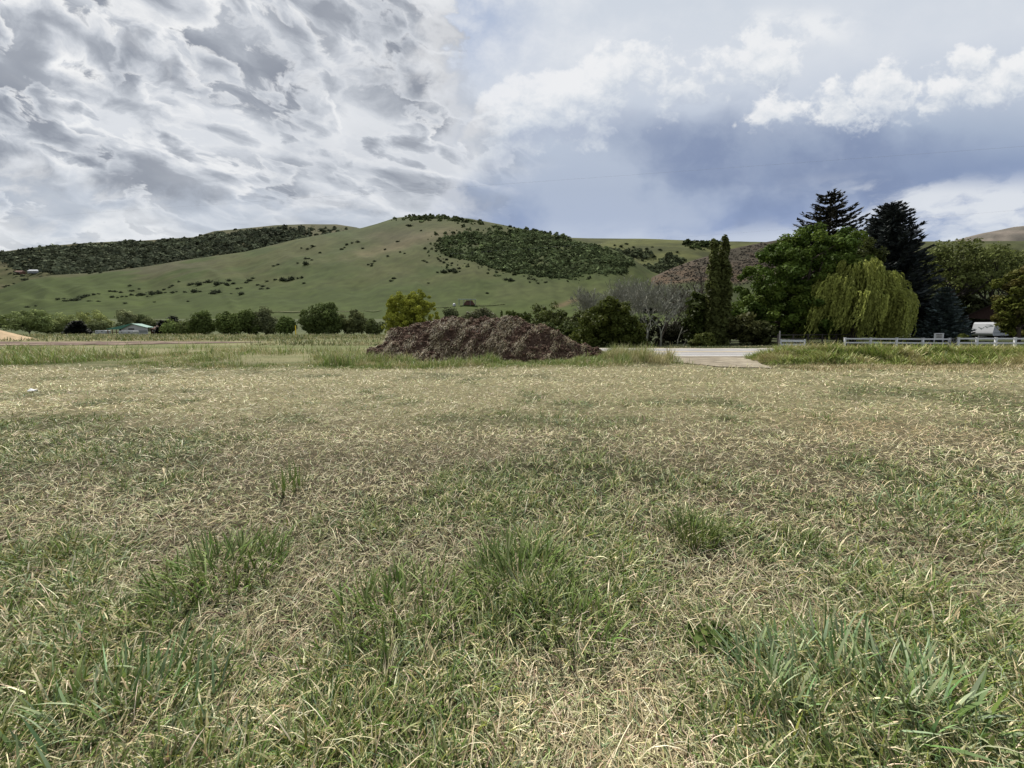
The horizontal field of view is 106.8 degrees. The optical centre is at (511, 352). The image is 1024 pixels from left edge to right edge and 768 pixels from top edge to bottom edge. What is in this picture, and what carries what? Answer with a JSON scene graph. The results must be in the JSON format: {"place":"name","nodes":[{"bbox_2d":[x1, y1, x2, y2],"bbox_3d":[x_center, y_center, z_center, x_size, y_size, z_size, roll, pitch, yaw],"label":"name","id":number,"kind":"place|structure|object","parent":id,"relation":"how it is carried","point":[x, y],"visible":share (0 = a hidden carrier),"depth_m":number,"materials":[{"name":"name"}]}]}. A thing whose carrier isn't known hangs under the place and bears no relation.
{"place":"outdoors","nodes":[
{"label":"outdoors","id":0,"kind":"place"},
{"bbox_2d":[0,341,236,344],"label":"dirt track","id":1,"kind":"structure","parent":0,"point":[84,342],"depth_m":49.11,"materials":[{"name":"brown soil"}]},
{"bbox_2d":[0,224,357,288],"bbox_3d":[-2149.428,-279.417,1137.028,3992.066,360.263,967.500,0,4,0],"label":"wooded hill","id":2,"kind":"structure","parent":0,"point":[7,279],"depth_m":1235.03,"materials":[{"name":"green plant"}]},
{"bbox_2d":[0,226,335,274],"bbox_3d":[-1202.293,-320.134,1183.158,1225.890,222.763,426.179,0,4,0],"label":"hill woodland","id":3,"kind":"object","parent":2,"relation":"on","point":[62,260],"visible":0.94,"depth_m":1167.29,"materials":[{"name":"green plant"}]},
{"bbox_2d":[0,224,347,278],"bbox_3d":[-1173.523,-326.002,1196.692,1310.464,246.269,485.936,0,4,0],"label":"scattered scrub","id":4,"kind":"object","parent":2,"relation":"on","point":[283,226],"visible":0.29,"depth_m":1214.01,"materials":[{"name":"green plant"}]},
{"bbox_2d":[0,339,606,370],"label":"rough grass","id":5,"kind":"structure","parent":0,"point":[28,355],"depth_m":22.33,"materials":[{"name":"green plant"}]},
{"bbox_2d":[0,216,747,322],"bbox_3d":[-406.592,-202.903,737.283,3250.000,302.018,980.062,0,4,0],"label":"grass hill","id":6,"kind":"structure","parent":0,"point":[346,279],"depth_m":535.39,"materials":[{"name":"green plant"}]},
{"bbox_2d":[393,213,570,239],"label":"summit scrub","id":7,"kind":"object","parent":6,"relation":"on","point":[430,216],"visible":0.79,"depth_m":924.64,"materials":[{"name":"green plant"}]},
{"bbox_2d":[423,224,616,282],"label":"scattered scrub","id":8,"kind":"object","parent":6,"relation":"on","point":[489,229],"visible":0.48,"depth_m":684.29,"materials":[{"name":"green plant"}]},
{"bbox_2d":[437,229,635,279],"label":"hill woodland","id":9,"kind":"object","parent":6,"relation":"on","point":[556,266],"visible":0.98,"depth_m":667.87,"materials":[{"name":"green plant"}]},
{"bbox_2d":[0,319,1023,767],"bbox_3d":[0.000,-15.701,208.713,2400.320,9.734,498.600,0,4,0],"label":"ground","id":10,"kind":"structure","parent":0,"point":[640,427],"depth_m":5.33,"materials":[{"name":"beige plant"}]},
{"bbox_2d":[0,330,38,340],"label":"gravel heap","id":11,"kind":"object","parent":10,"relation":"on","point":[5,334],"visible":0.81,"depth_m":59.77,"materials":[{"name":"beige gravel"}]},
{"bbox_2d":[0,309,56,333],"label":"valley willow","id":12,"kind":"object","parent":10,"relation":"on","point":[37,321],"visible":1,"depth_m":147.44,"materials":[{"name":"green plant"}]},
{"bbox_2d":[32,322,67,334],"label":"bush","id":13,"kind":"object","parent":10,"relation":"on","point":[58,328],"visible":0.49,"depth_m":159.16,"materials":[{"name":"green plant"}]},
{"bbox_2d":[48,312,77,333],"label":"valley willow","id":14,"kind":"object","parent":10,"relation":"on","point":[61,320],"visible":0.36,"depth_m":163.66,"materials":[{"name":"green plant"}]},
{"bbox_2d":[62,320,93,334],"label":"dark conifer","id":15,"kind":"object","parent":10,"relation":"on","point":[76,326],"visible":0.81,"depth_m":123.63,"materials":[{"name":"green plant"}]},
{"bbox_2d":[75,310,114,327],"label":"valley willow","id":16,"kind":"object","parent":10,"relation":"on","point":[84,317],"visible":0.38,"depth_m":182.82,"materials":[{"name":"green plant"}]},
{"bbox_2d":[84,320,114,332],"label":"bush","id":17,"kind":"object","parent":10,"relation":"on","point":[93,326],"visible":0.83,"depth_m":153.59,"materials":[{"name":"green plant"}]},
{"bbox_2d":[0,607,247,767],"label":"grass tuft","id":18,"kind":"object","parent":10,"relation":"on","point":[43,760],"visible":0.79,"depth_m":1.62,"materials":[{"name":"green plant"}]},
{"bbox_2d":[114,309,137,326],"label":"valley willow","id":19,"kind":"object","parent":10,"relation":"on","point":[124,317],"visible":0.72,"depth_m":183.08,"materials":[{"name":"green plant"}]},
{"bbox_2d":[107,323,153,334],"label":"green roofed barn","id":20,"kind":"structure","parent":10,"relation":"on","point":[142,328],"depth_m":149.70,"materials":[{"name":"grey"}]},
{"bbox_2d":[134,314,148,323],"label":"round tree","id":21,"kind":"object","parent":10,"relation":"on","point":[139,319],"visible":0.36,"depth_m":193.12,"materials":[{"name":"green plant"}]},
{"bbox_2d":[141,317,159,330],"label":"bush","id":22,"kind":"object","parent":10,"relation":"on","point":[149,321],"visible":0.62,"depth_m":187.84,"materials":[{"name":"green plant"}]},
{"bbox_2d":[152,320,169,334],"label":"dark conifer","id":23,"kind":"object","parent":10,"relation":"on","point":[157,330],"visible":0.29,"depth_m":137.85,"materials":[{"name":"green plant"}]},
{"bbox_2d":[159,318,179,334],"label":"bush","id":24,"kind":"object","parent":10,"relation":"on","point":[169,327],"visible":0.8,"depth_m":132.94,"materials":[{"name":"green plant"}]},
{"bbox_2d":[174,320,196,334],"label":"bush","id":25,"kind":"object","parent":10,"relation":"on","point":[182,328],"visible":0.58,"depth_m":127.75,"materials":[{"name":"green plant"}]},
{"bbox_2d":[0,332,386,345],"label":"meadow grass","id":26,"kind":"structure","parent":10,"relation":"on","point":[166,336],"depth_m":62.42,"materials":[{"name":"green plant"}]},
{"bbox_2d":[184,310,215,334],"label":"round tree","id":27,"kind":"object","parent":10,"relation":"on","point":[202,322],"visible":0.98,"depth_m":118.39,"materials":[{"name":"green plant"}]},
{"bbox_2d":[122,512,299,615],"bbox_3d":[-1.900,1.349,2.535,1.002,0.285,1.092,0,4,0],"label":"grass tuft","id":28,"kind":"object","parent":10,"relation":"on","point":[230,547],"visible":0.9,"depth_m":2.48,"materials":[{"name":"green plant"}]},
{"bbox_2d":[214,311,244,334],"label":"bush","id":29,"kind":"object","parent":10,"relation":"on","point":[225,323],"visible":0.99,"depth_m":116.14,"materials":[{"name":"green plant"}]},
{"bbox_2d":[237,308,262,334],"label":"round tree","id":30,"kind":"object","parent":10,"relation":"on","point":[248,316],"visible":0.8,"depth_m":120.05,"materials":[{"name":"green plant"}]},
{"bbox_2d":[250,306,278,334],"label":"round tree","id":31,"kind":"object","parent":10,"relation":"on","point":[266,320],"visible":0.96,"depth_m":122.07,"materials":[{"name":"green plant"}]},
{"bbox_2d":[275,316,297,334],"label":"bush","id":32,"kind":"object","parent":10,"relation":"on","point":[286,325],"visible":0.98,"depth_m":114.55,"materials":[{"name":"green plant"}]},
{"bbox_2d":[268,458,313,496],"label":"grass tuft","id":33,"kind":"object","parent":10,"relation":"on","point":[283,485],"visible":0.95,"depth_m":3.79,"materials":[{"name":"green plant"}]},
{"bbox_2d":[296,302,344,334],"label":"round tree","id":34,"kind":"object","parent":10,"relation":"on","point":[325,318],"visible":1,"depth_m":117.70,"materials":[{"name":"green plant"}]},
{"bbox_2d":[339,308,366,334],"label":"round tree","id":35,"kind":"object","parent":10,"relation":"on","point":[355,321],"visible":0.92,"depth_m":121.66,"materials":[{"name":"green plant"}]},
{"bbox_2d":[361,318,385,334],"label":"bush","id":36,"kind":"object","parent":10,"relation":"on","point":[371,327],"visible":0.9,"depth_m":119.95,"materials":[{"name":"green plant"}]},
{"bbox_2d":[317,545,473,661],"bbox_3d":[-0.635,1.392,2.162,0.884,0.251,0.861,2,5,28],"label":"grass tuft","id":37,"kind":"object","parent":10,"relation":"on","point":[399,574],"visible":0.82,"depth_m":2.21,"materials":[{"name":"green plant"}]},
{"bbox_2d":[381,289,439,333],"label":"yellow green tree","id":38,"kind":"object","parent":10,"relation":"on","point":[407,311],"visible":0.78,"depth_m":69.99,"materials":[{"name":"green plant"}]},
{"bbox_2d":[442,307,458,316],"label":"round tree","id":39,"kind":"object","parent":10,"relation":"on","point":[449,312],"visible":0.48,"depth_m":128.33,"materials":[{"name":"green plant"}]},
{"bbox_2d":[461,307,497,319],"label":"hedge bush","id":40,"kind":"object","parent":10,"relation":"on","point":[480,312],"visible":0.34,"depth_m":62.39,"materials":[{"name":"green plant"}]},
{"bbox_2d":[364,315,605,361],"bbox_3d":[-1.745,-0.920,25.608,16.589,3.388,6.516,0,4,5],"label":"dirt heap","id":41,"kind":"object","parent":10,"relation":"on","point":[510,338],"visible":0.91,"depth_m":24.18,"materials":[{"name":"soil"}]},
{"bbox_2d":[293,340,694,369],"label":"verge grass","id":42,"kind":"structure","parent":10,"relation":"on","point":[618,355],"depth_m":21.13,"materials":[{"name":"green plant"}]},
{"bbox_2d":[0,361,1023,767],"bbox_3d":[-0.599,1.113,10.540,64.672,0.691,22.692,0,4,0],"label":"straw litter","id":43,"kind":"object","parent":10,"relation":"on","point":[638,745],"visible":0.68,"depth_m":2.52,"materials":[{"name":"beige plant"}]},
{"bbox_2d":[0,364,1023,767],"bbox_3d":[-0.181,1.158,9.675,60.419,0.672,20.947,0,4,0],"label":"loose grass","id":44,"kind":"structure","parent":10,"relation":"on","point":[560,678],"depth_m":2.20,"materials":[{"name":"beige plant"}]},
{"bbox_2d":[500,310,528,320],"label":"hedge bush","id":45,"kind":"object","parent":10,"relation":"on","point":[524,315],"visible":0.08,"depth_m":57.09,"materials":[{"name":"green plant"}]},
{"bbox_2d":[449,521,593,629],"bbox_3d":[0.037,1.347,2.459,0.914,0.280,0.997,-3,5,-40],"label":"grass tuft","id":46,"kind":"object","parent":10,"relation":"on","point":[506,554],"visible":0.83,"depth_m":2.48,"materials":[{"name":"green plant"}]},
{"bbox_2d":[526,301,567,327],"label":"hedge bush","id":47,"kind":"object","parent":10,"relation":"on","point":[551,316],"visible":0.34,"depth_m":57.00,"materials":[{"name":"green plant"}]},
{"bbox_2d":[542,319,585,343],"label":"hedge bush","id":48,"kind":"object","parent":10,"relation":"on","point":[566,330],"visible":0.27,"depth_m":48.27,"materials":[{"name":"green plant"}]},
{"bbox_2d":[513,569,635,669],"bbox_3d":[0.326,1.407,2.048,0.664,0.217,0.676,0,4,0],"label":"grass tuft","id":49,"kind":"object","parent":10,"relation":"on","point":[580,604],"visible":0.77,"depth_m":2.07,"materials":[{"name":"green plant"}]},
{"bbox_2d":[562,309,593,326],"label":"hedge bush","id":50,"kind":"object","parent":10,"relation":"on","point":[573,318],"visible":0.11,"depth_m":52.55,"materials":[{"name":"green plant"}]},
{"bbox_2d":[568,286,616,312],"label":"bare tree","id":51,"kind":"object","parent":10,"relation":"on","point":[586,302],"visible":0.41,"depth_m":66.20,"materials":[{"name":"grey plant"}]},
{"bbox_2d":[568,296,649,346],"bbox_3d":[11.048,-3.431,43.860,9.376,6.233,6.108,0,4,0],"label":"juniper tree","id":52,"kind":"object","parent":10,"relation":"on","point":[613,320],"visible":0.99,"depth_m":42.69,"materials":[{"name":"green plant"}]},
{"bbox_2d":[606,274,644,313],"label":"bare tree","id":53,"kind":"object","parent":10,"relation":"on","point":[615,290],"visible":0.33,"depth_m":66.44,"materials":[{"name":"grey plant"}]},
{"bbox_2d":[602,278,661,315],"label":"bare tree","id":54,"kind":"object","parent":10,"relation":"on","point":[633,287],"visible":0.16,"depth_m":61.31,"materials":[{"name":"grey plant"}]},
{"bbox_2d":[621,275,681,345],"bbox_3d":[19.333,-5.849,54.910,10.844,10.770,7.818,0,4,0],"label":"bare tree","id":55,"kind":"object","parent":10,"relation":"on","point":[654,293],"visible":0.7,"depth_m":54.15,"materials":[{"name":"grey plant"}]},
{"bbox_2d":[638,314,670,343],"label":"undergrowth shrub","id":56,"kind":"object","parent":10,"relation":"on","point":[653,330],"visible":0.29,"depth_m":65.14,"materials":[{"name":"green plant"}]},
{"bbox_2d":[622,279,690,346],"bbox_3d":[18.610,-4.940,49.208,8.000,9.114,7.090,-3,5,-41],"label":"bare tree","id":57,"kind":"object","parent":10,"relation":"on","point":[656,300],"visible":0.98,"depth_m":48.83,"materials":[{"name":"grey plant"}]},
{"bbox_2d":[644,279,691,342],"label":"bare tree","id":58,"kind":"object","parent":10,"relation":"on","point":[670,310],"visible":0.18,"depth_m":63.17,"materials":[{"name":"grey plant"}]},
{"bbox_2d":[661,317,691,342],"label":"undergrowth shrub","id":59,"kind":"object","parent":10,"relation":"on","point":[675,332],"visible":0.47,"depth_m":63.13,"materials":[{"name":"green plant"}]},
{"bbox_2d":[655,267,705,345],"bbox_3d":[26.546,-6.697,57.222,9.611,12.306,8.132,0,4,0],"label":"bare tree","id":60,"kind":"object","parent":10,"relation":"on","point":[700,282],"visible":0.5,"depth_m":57.79,"materials":[{"name":"grey plant"}]},
{"bbox_2d":[675,282,703,345],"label":"bare tree","id":61,"kind":"object","parent":10,"relation":"on","point":[698,289],"visible":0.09,"depth_m":57.96,"materials":[{"name":"grey plant"}]},
{"bbox_2d":[654,499,733,550],"bbox_3d":[1.400,1.346,2.982,0.574,0.237,0.613,0,4,0],"label":"grass tuft","id":62,"kind":"object","parent":10,"relation":"on","point":[691,521],"visible":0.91,"depth_m":2.99,"materials":[{"name":"green plant"}]},
{"bbox_2d":[680,290,707,346],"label":"shrub","id":63,"kind":"object","parent":10,"relation":"on","point":[693,322],"visible":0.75,"depth_m":50.81,"materials":[{"name":"green plant"}]},
{"bbox_2d":[687,332,715,346],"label":"roadside bush","id":64,"kind":"object","parent":10,"relation":"on","point":[704,339],"visible":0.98,"depth_m":44.92,"materials":[{"name":"green plant"}]},
{"bbox_2d":[684,617,745,661],"bbox_3d":[1.035,1.455,1.929,0.310,0.068,0.239,0,4,0],"label":"broadleaf weed","id":65,"kind":"object","parent":10,"relation":"on","point":[698,636],"visible":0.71,"depth_m":1.93,"materials":[{"name":"green plant"}]},
{"bbox_2d":[703,234,733,345],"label":"poplar tree","id":66,"kind":"object","parent":10,"relation":"on","point":[719,288],"visible":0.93,"depth_m":48.95,"materials":[{"name":"green plant"}]},
{"bbox_2d":[727,312,762,344],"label":"understory bush","id":67,"kind":"object","parent":10,"relation":"on","point":[743,327],"visible":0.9,"depth_m":48.68,"materials":[{"name":"green plant"}]},
{"bbox_2d":[741,319,777,344],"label":"understory bush","id":68,"kind":"object","parent":10,"relation":"on","point":[767,331],"visible":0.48,"depth_m":48.63,"materials":[{"name":"green plant"}]},
{"bbox_2d":[711,624,819,714],"bbox_3d":[1.106,1.418,1.676,0.418,0.237,0.431,2,4,25],"label":"grass tuft","id":69,"kind":"object","parent":10,"relation":"on","point":[739,652],"visible":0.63,"depth_m":1.70,"materials":[{"name":"green plant"}]},
{"bbox_2d":[780,339,805,345],"bbox_3d":[32.167,-0.968,43.539,2.872,1.125,0.125,0,4,0],"label":"white rail fence","id":70,"kind":"object","parent":10,"relation":"on","point":[804,340],"visible":0.54,"depth_m":43.50,"materials":[{"name":"paint"}]},
{"bbox_2d":[730,221,875,342],"bbox_3d":[40.883,-9.588,53.310,20.658,17.034,12.407,0,4,0],"label":"maple tree","id":71,"kind":"object","parent":10,"relation":"on","point":[794,264],"visible":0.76,"depth_m":51.64,"materials":[{"name":"green plant"}]},
{"bbox_2d":[779,516,833,550],"bbox_3d":[2.227,1.380,2.899,0.397,0.190,0.435,-3,5,-36],"label":"grass tuft","id":72,"kind":"object","parent":10,"relation":"on","point":[811,537],"visible":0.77,"depth_m":2.91,"materials":[{"name":"green plant"}]},
{"bbox_2d":[754,188,870,295],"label":"spruce tree","id":73,"kind":"object","parent":10,"relation":"on","point":[831,212],"visible":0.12,"depth_m":70.94,"materials":[{"name":"green plant"}]},
{"bbox_2d":[777,334,850,344],"bbox_3d":[38.687,-1.562,48.509,12.106,1.679,0.150,-1,4,-14],"label":"dark rail fence","id":74,"kind":"object","parent":10,"relation":"on","point":[807,338],"visible":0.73,"depth_m":48.23,"materials":[{"name":"grey wood"}]},
{"bbox_2d":[792,256,920,343],"bbox_3d":[44.419,-6.655,49.620,12.466,11.699,11.528,1,4,20],"label":"weeping willow","id":75,"kind":"object","parent":10,"relation":"on","point":[879,297],"visible":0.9,"depth_m":46.74,"materials":[{"name":"green plant"}]},
{"bbox_2d":[829,236,889,341],"bbox_3d":[49.701,-9.319,56.681,9.733,16.061,9.004,2,4,26],"label":"linden tree","id":76,"kind":"object","parent":10,"relation":"on","point":[869,248],"visible":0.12,"depth_m":55.12,"materials":[{"name":"green plant"}]},
{"bbox_2d":[717,601,1019,767],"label":"grass tuft","id":77,"kind":"object","parent":10,"relation":"on","point":[921,663],"visible":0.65,"depth_m":1.72,"materials":[{"name":"green plant"}]},
{"bbox_2d":[741,339,1023,367],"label":"bank grass","id":78,"kind":"structure","parent":10,"relation":"on","point":[876,353],"depth_m":21.35,"materials":[{"name":"green plant"}]},
{"bbox_2d":[843,337,950,346],"bbox_3d":[43.525,-1.034,43.033,11.070,1.317,0.212,0,4,5],"label":"white rail fence","id":79,"kind":"object","parent":10,"relation":"on","point":[897,339],"visible":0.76,"depth_m":42.92,"materials":[{"name":"paint"}]},
{"bbox_2d":[858,200,946,337],"bbox_3d":[62.523,-13.209,63.303,15.335,22.998,15.599,0,4,0],"label":"spruce tree","id":80,"kind":"object","parent":10,"relation":"on","point":[892,232],"visible":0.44,"depth_m":60.04,"materials":[{"name":"green plant"}]},
{"bbox_2d":[831,630,1023,767],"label":"grass tuft","id":81,"kind":"object","parent":10,"relation":"on","point":[990,746],"visible":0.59,"depth_m":1.55,"materials":[{"name":"green plant"}]},
{"bbox_2d":[839,479,1023,569],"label":"grass tuft","id":82,"kind":"object","parent":10,"relation":"on","point":[932,513],"visible":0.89,"depth_m":3.17,"materials":[{"name":"green plant"}]},
{"bbox_2d":[911,286,975,341],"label":"blue spruce","id":83,"kind":"object","parent":10,"relation":"on","point":[946,316],"visible":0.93,"depth_m":55.02,"materials":[{"name":"green plant"}]},
{"bbox_2d":[918,253,990,301],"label":"spreading tree","id":84,"kind":"object","parent":10,"relation":"on","point":[976,293],"visible":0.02,"depth_m":93.76,"materials":[{"name":"green plant"}]},
{"bbox_2d":[954,333,968,344],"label":"clipped bush","id":85,"kind":"object","parent":10,"relation":"on","point":[961,335],"visible":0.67,"depth_m":45.70,"materials":[{"name":"green plant"}]},
{"bbox_2d":[947,294,992,328],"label":"backdrop tree","id":86,"kind":"object","parent":10,"relation":"on","point":[975,302],"visible":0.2,"depth_m":81.97,"materials":[{"name":"green plant"}]},
{"bbox_2d":[923,237,1019,300],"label":"spreading tree","id":87,"kind":"object","parent":10,"relation":"on","point":[977,265],"visible":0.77,"depth_m":80.78,"materials":[{"name":"green plant"}]},
{"bbox_2d":[951,245,1023,298],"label":"spreading tree","id":88,"kind":"object","parent":10,"relation":"on","point":[1014,264],"visible":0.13,"depth_m":88.53,"materials":[{"name":"green plant"}]},
{"bbox_2d":[971,322,1007,337],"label":"travel trailer","id":89,"kind":"object","parent":10,"relation":"on","point":[983,329],"visible":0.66,"depth_m":68.40,"materials":[{"name":"white metal"}]},
{"bbox_2d":[956,337,1023,346],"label":"white rail fence","id":90,"kind":"object","parent":10,"relation":"on","point":[1014,342],"visible":0.79,"depth_m":41.28,"materials":[{"name":"paint"}]},
{"bbox_2d":[964,303,1022,337],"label":"open shed","id":91,"kind":"structure","parent":10,"relation":"on","point":[986,312],"depth_m":71.01,"materials":[{"name":"brown metal"}]},
{"bbox_2d":[982,246,1023,295],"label":"spreading tree","id":92,"kind":"object","parent":10,"relation":"on","point":[1000,290],"visible":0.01,"depth_m":97.88,"materials":[{"name":"green plant"}]},
{"bbox_2d":[989,265,1023,341],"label":"boxelder tree","id":93,"kind":"object","parent":10,"relation":"on","point":[1013,304],"visible":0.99,"depth_m":56.02,"materials":[{"name":"green plant"}]},
{"bbox_2d":[0,0,1023,250],"label":"sky","id":94,"kind":"structure","parent":0,"point":[138,107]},
{"bbox_2d":[599,348,772,355],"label":"road","id":95,"kind":"structure","parent":0,"point":[713,352],"depth_m":31.75,"materials":[{"name":"grey asphalt"}]},
{"bbox_2d":[673,356,748,357],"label":"road shoulder","id":96,"kind":"object","parent":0,"point":[711,356],"visible":0.05,"depth_m":26.85},
{"bbox_2d":[673,357,769,367],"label":"driveway","id":97,"kind":"structure","parent":0,"point":[730,362],"depth_m":22.83,"materials":[{"name":"beige gravel"}]},
{"bbox_2d":[624,348,864,348],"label":"road shoulder","id":98,"kind":"object","parent":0,"point":[708,348],"visible":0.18,"depth_m":36.40},
{"bbox_2d":[572,238,1023,269],"bbox_3d":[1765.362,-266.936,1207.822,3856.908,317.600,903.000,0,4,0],"label":"green ridge","id":99,"kind":"structure","parent":0,"point":[686,252],"depth_m":1315.44,"materials":[{"name":"green plant"}]},
{"bbox_2d":[609,247,686,273],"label":"hill woodland","id":100,"kind":"object","parent":99,"relation":"on","point":[671,259],"visible":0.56,"depth_m":1135.10,"materials":[{"name":"green plant"}]},
{"bbox_2d":[682,239,721,249],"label":"ridge scrub","id":101,"kind":"object","parent":99,"relation":"on","point":[694,244],"visible":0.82,"depth_m":1320.28,"materials":[{"name":"green plant"}]},
{"bbox_2d":[639,345,1020,347],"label":"yard grass","id":102,"kind":"structure","parent":0,"point":[746,346],"depth_m":39.07,"materials":[{"name":"green plant"}]},
{"bbox_2d":[647,240,1020,306],"bbox_3d":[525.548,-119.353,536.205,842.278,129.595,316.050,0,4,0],"label":"sagebrush hill","id":103,"kind":"structure","parent":0,"point":[681,278],"depth_m":548.52,"materials":[{"name":"leaves"},{"name":"plant"},{"name":"grass"}]},
{"bbox_2d":[658,242,776,285],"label":"sagebrush","id":104,"kind":"object","parent":103,"relation":"on","point":[695,267],"visible":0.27,"depth_m":555.65,"materials":[{"name":"brown plant"}]},
{"bbox_2d":[762,360,1023,375],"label":"grass strip","id":105,"kind":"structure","parent":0,"point":[940,366],"depth_m":18.12,"materials":[{"name":"green plant"}]},
{"bbox_2d":[955,226,1023,240],"bbox_3d":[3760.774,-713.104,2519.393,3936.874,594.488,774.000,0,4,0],"label":"peak","id":106,"kind":"structure","parent":0,"point":[1012,234],"depth_m":2594.66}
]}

